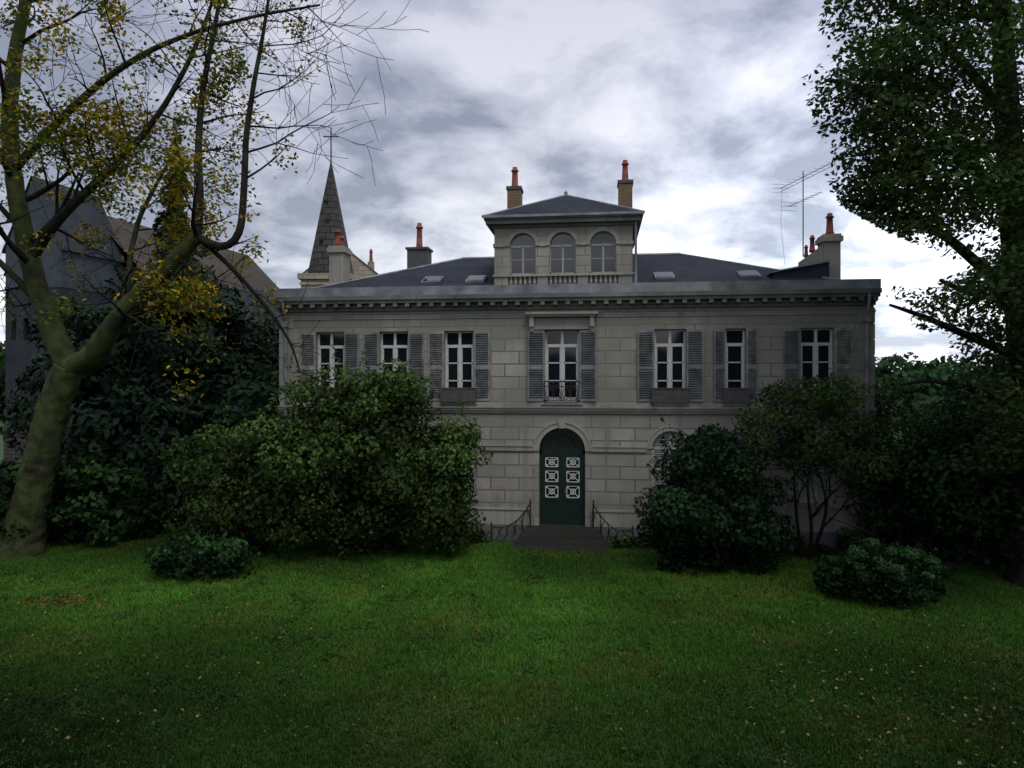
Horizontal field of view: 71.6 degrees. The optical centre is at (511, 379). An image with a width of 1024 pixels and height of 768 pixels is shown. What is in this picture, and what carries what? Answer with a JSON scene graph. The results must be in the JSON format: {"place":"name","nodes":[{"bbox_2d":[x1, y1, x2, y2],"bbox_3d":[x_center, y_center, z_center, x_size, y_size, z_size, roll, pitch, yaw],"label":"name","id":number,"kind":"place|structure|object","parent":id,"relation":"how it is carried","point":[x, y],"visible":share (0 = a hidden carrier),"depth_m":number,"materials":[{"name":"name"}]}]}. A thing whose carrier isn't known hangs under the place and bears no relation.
{"place":"outdoors","nodes":[
{"label":"outdoors","id":0,"kind":"place"},
{"bbox_2d":[145,118,204,278],"bbox_3d":[-15.678,-7.196,32.992,2.670,10.177,2.782,0,0,7],"label":"cypress","id":1,"kind":"object","parent":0,"point":[165,225],"depth_m":32.69,"materials":[{"name":"green plant"}]},
{"bbox_2d":[107,216,278,289],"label":"roof","id":2,"kind":"structure","parent":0,"point":[258,278],"depth_m":46.57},
{"bbox_2d":[217,289,279,331],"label":"wall","id":3,"kind":"structure","parent":0,"point":[244,293],"depth_m":42.59,"materials":[{"name":"grey stone"}]},
{"bbox_2d":[304,253,377,277],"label":"gable wall","id":4,"kind":"structure","parent":0,"point":[361,269],"depth_m":56.00,"materials":[{"name":"beige stone"}]},
{"bbox_2d":[369,249,372,260],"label":"chimney pot","id":5,"kind":"object","parent":4,"relation":"on","point":[370,255],"visible":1,"depth_m":56.90,"materials":[{"name":"red ceramic"}]},
{"bbox_2d":[0,420,1023,767],"bbox_3d":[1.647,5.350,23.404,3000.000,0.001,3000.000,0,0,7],"label":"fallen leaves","id":6,"kind":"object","parent":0,"point":[50,734],"depth_m":11.26,"materials":[{"name":"green plant"}]},
{"bbox_2d":[4,410,26,464],"bbox_3d":[-23.788,3.450,37.937,3.649,3.800,4.100,0,0,14],"label":"chapel bay base","id":7,"kind":"object","parent":6,"relation":"on","point":[10,454],"visible":0.07,"depth_m":36.26,"materials":[{"name":"grey stone"}]},
{"bbox_2d":[5,287,111,409],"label":"building wall","id":8,"kind":"structure","parent":7,"relation":"on","point":[19,348],"depth_m":36.26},
{"bbox_2d":[4,179,122,293],"bbox_3d":[-23.788,-7.500,37.937,3.609,5.688,4.060,0,0,14],"label":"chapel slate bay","id":9,"kind":"object","parent":8,"relation":"on","point":[55,276],"visible":0.44,"depth_m":36.18,"materials":[{"name":"grey stone"}]},
{"bbox_2d":[1,176,126,262],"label":"roof","id":10,"kind":"structure","parent":9,"relation":"attached to","point":[90,212],"depth_m":37.60,"materials":[{"name":"stone"}]},
{"bbox_2d":[17,592,114,609],"bbox_3d":[-10.662,5.270,16.952,2.413,0.153,1.303,0,0,7],"label":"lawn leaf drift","id":11,"kind":"object","parent":6,"relation":"on","point":[58,601],"visible":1,"depth_m":16.94,"materials":[{"name":"plant"}]},
{"bbox_2d":[0,441,172,547],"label":"shrub","id":12,"kind":"object","parent":6,"relation":"on","point":[114,481],"depth_m":22.85,"materials":[{"name":"green plant"}]},
{"bbox_2d":[0,247,279,527],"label":"shrubs","id":13,"kind":"object","parent":6,"relation":"on","point":[144,404],"depth_m":27.31,"materials":[{"name":"green plant"}]},
{"bbox_2d":[123,267,230,288],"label":"chapel walls","id":14,"kind":"structure","parent":6,"relation":"on","point":[134,275],"depth_m":39.24,"materials":[{"name":"grey stone"}]},
{"bbox_2d":[143,529,261,582],"bbox_3d":[-8.438,4.766,19.247,3.204,1.313,2.295,0,0,7],"label":"shrub","id":15,"kind":"object","parent":6,"relation":"on","point":[156,557],"depth_m":18.79,"materials":[{"name":"green plant"}]},
{"bbox_2d":[0,0,427,559],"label":"tree","id":16,"kind":"object","parent":6,"relation":"on","point":[173,157],"depth_m":21.24,"materials":[{"name":"plant"}]},
{"bbox_2d":[157,343,493,559],"bbox_3d":[-5.688,2.232,21.474,10.036,6.661,4.268,0,0,7],"label":"shrub","id":17,"kind":"object","parent":6,"relation":"on","point":[448,516],"depth_m":20.76,"materials":[{"name":"green plant"}]},
{"bbox_2d":[297,273,357,287],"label":"church tower","id":18,"kind":"structure","parent":6,"relation":"on","point":[316,279],"depth_m":44.42,"materials":[{"name":"beige stone"}]},
{"bbox_2d":[308,162,353,274],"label":"church spire","id":19,"kind":"structure","parent":18,"relation":"on","point":[330,221],"depth_m":45.36,"materials":[{"name":"grey stone"}]},
{"bbox_2d":[323,128,336,161],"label":"cross","id":20,"kind":"object","parent":19,"relation":"on","point":[330,143],"visible":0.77,"depth_m":45.97,"materials":[{"name":"grey metal"}]},
{"bbox_2d":[0,341,994,423],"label":"tree line","id":21,"kind":"object","parent":6,"relation":"on","point":[937,369],"depth_m":82.84,"materials":[{"name":"green plant"}]},
{"bbox_2d":[0,531,1023,767],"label":"ground grass","id":22,"kind":"structure","parent":6,"relation":"on","point":[72,558],"depth_m":13.43,"materials":[{"name":"green plant"}]},
{"bbox_2d":[812,537,951,609],"bbox_3d":[8.915,4.523,17.050,3.089,1.586,2.390,0,0,7],"label":"round bush","id":23,"kind":"object","parent":22,"relation":"on","point":[914,557],"depth_m":16.60,"materials":[{"name":"green plant"}]},
{"bbox_2d":[1,546,1023,766],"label":"fallen leaves","id":24,"kind":"object","parent":6,"relation":"on","point":[746,722],"visible":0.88,"depth_m":13.51,"materials":[{"name":"yellow plant"}]},
{"bbox_2d":[513,524,607,552],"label":"house steps","id":25,"kind":"structure","parent":6,"relation":"on","point":[558,537],"depth_m":22.61,"materials":[{"name":"grey stone"}]},
{"bbox_2d":[291,535,846,556],"bbox_3d":[1.579,5.332,22.848,19.800,0.035,1.080,0,0,7],"label":"planting bed","id":26,"kind":"object","parent":6,"relation":"on","point":[513,541],"visible":0.18,"depth_m":22.80,"materials":[{"name":"soil"}]},
{"bbox_2d":[267,498,887,554],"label":"plants","id":27,"kind":"object","parent":6,"relation":"on","point":[846,541],"visible":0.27,"depth_m":21.92,"materials":[{"name":"green plant"}]},
{"bbox_2d":[308,522,876,548],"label":"building plinth","id":28,"kind":"structure","parent":6,"relation":"on","point":[829,539],"depth_m":23.14,"materials":[{"name":"grey stone"}]},
{"bbox_2d":[633,398,798,576],"bbox_3d":[5.586,3.041,19.839,4.458,5.018,3.422,0,0,7],"label":"shrub","id":29,"kind":"object","parent":6,"relation":"on","point":[707,551],"depth_m":19.29,"materials":[{"name":"green plant"}]},
{"bbox_2d":[729,368,908,560],"bbox_3d":[8.762,2.499,20.975,5.500,5.747,4.320,0,0,7],"label":"small tree","id":30,"kind":"object","parent":6,"relation":"on","point":[835,402],"depth_m":20.46,"materials":[{"name":"green plant"}]},
{"bbox_2d":[828,355,941,545],"bbox_3d":[12.360,2.251,22.148,4.960,6.246,4.297,0,0,7],"label":"small tree","id":31,"kind":"object","parent":6,"relation":"on","point":[880,414],"depth_m":22.04,"materials":[{"name":"green plant"}]},
{"bbox_2d":[802,0,1023,588],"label":"tree","id":32,"kind":"object","parent":6,"relation":"on","point":[908,162],"depth_m":16.08,"materials":[{"name":"green plant"}]},
{"bbox_2d":[845,332,1023,576],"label":"shrubs","id":33,"kind":"object","parent":6,"relation":"on","point":[996,543],"depth_m":20.02,"materials":[{"name":"green plant"}]},
{"bbox_2d":[875,363,1003,448],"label":"trees","id":34,"kind":"object","parent":6,"relation":"on","point":[929,404],"visible":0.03,"depth_m":35.79,"materials":[{"name":"green plant"}]},
{"bbox_2d":[941,561,954,576],"bbox_3d":[11.941,5.160,19.479,0.388,0.380,0.394,0,0,7],"label":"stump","id":35,"kind":"object","parent":6,"relation":"on","point":[949,564],"visible":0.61,"depth_m":19.35,"materials":[{"name":"green wood"}]},
{"bbox_3d":[2.337,1.140,29.012,19.500,8.420,10.300,0,0,7],"label":"house","id":36,"kind":"object","parent":6,"relation":"on","visible":0},
{"bbox_2d":[344,328,799,401],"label":"shutters","id":37,"kind":"object","parent":36,"relation":"attached to","point":[645,362],"visible":0.84,"depth_m":23.16,"materials":[{"name":"paint"}]},
{"bbox_2d":[281,191,870,531],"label":"drainpipes","id":38,"kind":"object","parent":36,"relation":"attached to","point":[866,318],"visible":0.65,"depth_m":23.45,"materials":[{"name":"grey metal"}]},
{"bbox_2d":[300,328,852,401],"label":"shutters","id":39,"kind":"object","parent":36,"relation":"attached to","point":[843,346],"visible":0.8,"depth_m":23.88,"materials":[{"name":"paint"}]},
{"bbox_2d":[474,329,757,401],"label":"shutters","id":40,"kind":"object","parent":36,"relation":"attached to","point":[482,362],"visible":0.98,"depth_m":23.66,"materials":[{"name":"paint"}]},
{"bbox_2d":[0,0,1023,369],"label":"sky","id":41,"kind":"structure","parent":0,"point":[704,102],"materials":[{"name":"grey"}]},
{"bbox_2d":[280,305,873,526],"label":"house wall","id":42,"kind":"structure","parent":0,"point":[613,480],"depth_m":23.23,"materials":[{"name":"grey stone"}]},
{"bbox_2d":[525,311,597,331],"bbox_3d":[1.629,-1.915,23.255,2.360,0.630,0.300,0,0,7],"label":"window lintel","id":43,"kind":"structure","parent":42,"relation":"attached to","point":[563,320],"depth_m":23.29,"materials":[{"name":"grey stone"}]},
{"bbox_2d":[490,381,633,544],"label":"wrought iron railings","id":44,"kind":"object","parent":42,"relation":"attached to","point":[593,505],"visible":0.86,"depth_m":23.27,"materials":[{"name":"black metal"}]},
{"bbox_2d":[540,428,584,524],"bbox_3d":[1.678,3.190,23.649,1.520,3.240,0.065,0,0,7],"label":"house door","id":45,"kind":"structure","parent":42,"relation":"in","point":[562,509],"depth_m":23.64,"materials":[{"name":"green wood"}]},
{"bbox_2d":[545,457,579,497],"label":"door grilles","id":46,"kind":"object","parent":45,"relation":"attached to","point":[546,480],"visible":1,"depth_m":23.62,"materials":[{"name":"white metal"}]},
{"bbox_2d":[312,387,834,402],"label":"window balcony panels","id":47,"kind":"object","parent":42,"relation":"attached to","point":[661,395],"visible":0.54,"depth_m":22.83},
{"bbox_2d":[318,328,831,401],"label":"window frames","id":48,"kind":"structure","parent":42,"relation":"in","point":[669,345],"depth_m":23.55,"materials":[{"name":"white wood"}]},
{"bbox_2d":[320,330,829,396],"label":"window panes","id":49,"kind":"structure","parent":48,"relation":"in","point":[734,355],"depth_m":23.56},
{"bbox_2d":[321,255,829,287],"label":"house roof","id":50,"kind":"structure","parent":42,"relation":"on","point":[683,268],"depth_m":26.01,"materials":[{"name":"grey tile"}]},
{"bbox_2d":[494,225,632,284],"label":"belvedere wall","id":51,"kind":"structure","parent":50,"relation":"on","point":[624,257],"depth_m":23.93,"materials":[{"name":"beige stone"}]},
{"bbox_2d":[510,232,615,273],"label":"arched windows","id":52,"kind":"structure","parent":51,"relation":"in","point":[562,246],"depth_m":23.98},
{"bbox_2d":[484,214,642,248],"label":"cornice","id":53,"kind":"structure","parent":51,"relation":"attached to","point":[565,221],"depth_m":23.67,"materials":[{"name":"beige stone"}]},
{"bbox_2d":[491,196,643,236],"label":"belvedere roof","id":54,"kind":"structure","parent":53,"relation":"on","point":[566,204],"depth_m":24.31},
{"bbox_2d":[507,183,631,208],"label":"chimneys","id":55,"kind":"object","parent":54,"relation":"on","point":[514,197],"visible":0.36,"depth_m":28.12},
{"bbox_2d":[493,227,633,284],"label":"stone trim","id":56,"kind":"structure","parent":51,"relation":"attached to","point":[573,234],"depth_m":23.81,"materials":[{"name":"beige stone"}]},
{"bbox_2d":[312,253,835,287],"bbox_3d":[2.306,-4.007,28.764,19.271,2.106,10.471,0,0,7],"label":"roof flashing","id":57,"kind":"object","parent":50,"relation":"on","point":[654,274],"visible":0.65,"depth_m":25.91,"materials":[{"name":"grey metal"}]},
{"bbox_2d":[405,179,632,268],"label":"chimney caps","id":58,"kind":"object","parent":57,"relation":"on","point":[418,256],"visible":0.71,"depth_m":29.11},
{"bbox_2d":[327,233,843,283],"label":"stone house chimneys","id":59,"kind":"object","parent":50,"relation":"on","point":[339,263],"visible":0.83,"depth_m":26.06,"materials":[{"name":"beige stone"}]},
{"bbox_2d":[334,160,833,257],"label":"chimney pots","id":60,"kind":"object","parent":59,"relation":"on","point":[339,240],"visible":0.91,"depth_m":26.65,"materials":[{"name":"ceramic"}]},
{"bbox_2d":[798,245,823,265],"bbox_3d":[10.295,-3.860,24.457,0.670,1.480,0.640,0,0,7],"label":"chimney","id":61,"kind":"object","parent":59,"relation":"attached to","point":[816,255],"visible":0.36,"depth_m":24.14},
{"bbox_2d":[423,270,758,280],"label":"skylights","id":62,"kind":"object","parent":50,"relation":"in","point":[658,274],"visible":1,"depth_m":24.84,"materials":[{"name":"grey glass"}]},
{"bbox_2d":[272,288,881,311],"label":"cornice","id":63,"kind":"structure","parent":42,"relation":"attached to","point":[728,298],"depth_m":23.06,"materials":[{"name":"grey stone"}]},
{"bbox_2d":[273,279,880,296],"bbox_3d":[2.285,-2.975,28.590,19.660,0.290,11.150,0,0,7],"label":"gutter","id":64,"kind":"object","parent":63,"relation":"on","point":[633,287],"visible":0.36,"depth_m":22.96,"materials":[{"name":"grey metal"}]},
{"bbox_2d":[277,310,876,533],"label":"house trim","id":65,"kind":"structure","parent":42,"relation":"attached to","point":[613,518],"depth_m":23.15,"materials":[{"name":"grey stone"}]},
{"bbox_2d":[279,308,874,514],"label":"quoins","id":66,"kind":"object","parent":42,"relation":"attached to","point":[858,333],"visible":0.45,"depth_m":22.25,"materials":[{"name":"grey stone"}]},
{"bbox_2d":[450,419,842,507],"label":"arch surrounds","id":67,"kind":"object","parent":42,"relation":"attached to","point":[578,430],"visible":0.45,"depth_m":23.25,"materials":[{"name":"grey stone"}]},
{"bbox_2d":[457,429,834,502],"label":"windows","id":68,"kind":"structure","parent":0,"point":[657,447],"depth_m":22.58,"materials":[{"name":"grey glass"}]},
{"bbox_2d":[766,260,829,274],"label":"roof","id":69,"kind":"structure","parent":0,"point":[791,268],"depth_m":23.58,"materials":[{"name":"grey metal"}]},
{"bbox_2d":[770,262,828,278],"bbox_3d":[9.729,-3.460,24.476,1.780,0.880,1.700,0,0,7],"label":"roof","id":70,"kind":"object","parent":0,"point":[818,271],"visible":0.36,"depth_m":23.61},
{"bbox_2d":[773,161,834,261],"bbox_3d":[10.065,-5.625,24.338,0.600,3.151,3.315,0,0,-9],"label":"tv antenna","id":71,"kind":"object","parent":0,"point":[796,202],"visible":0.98,"depth_m":24.47,"materials":[{"name":"grey metal"}]}
]}

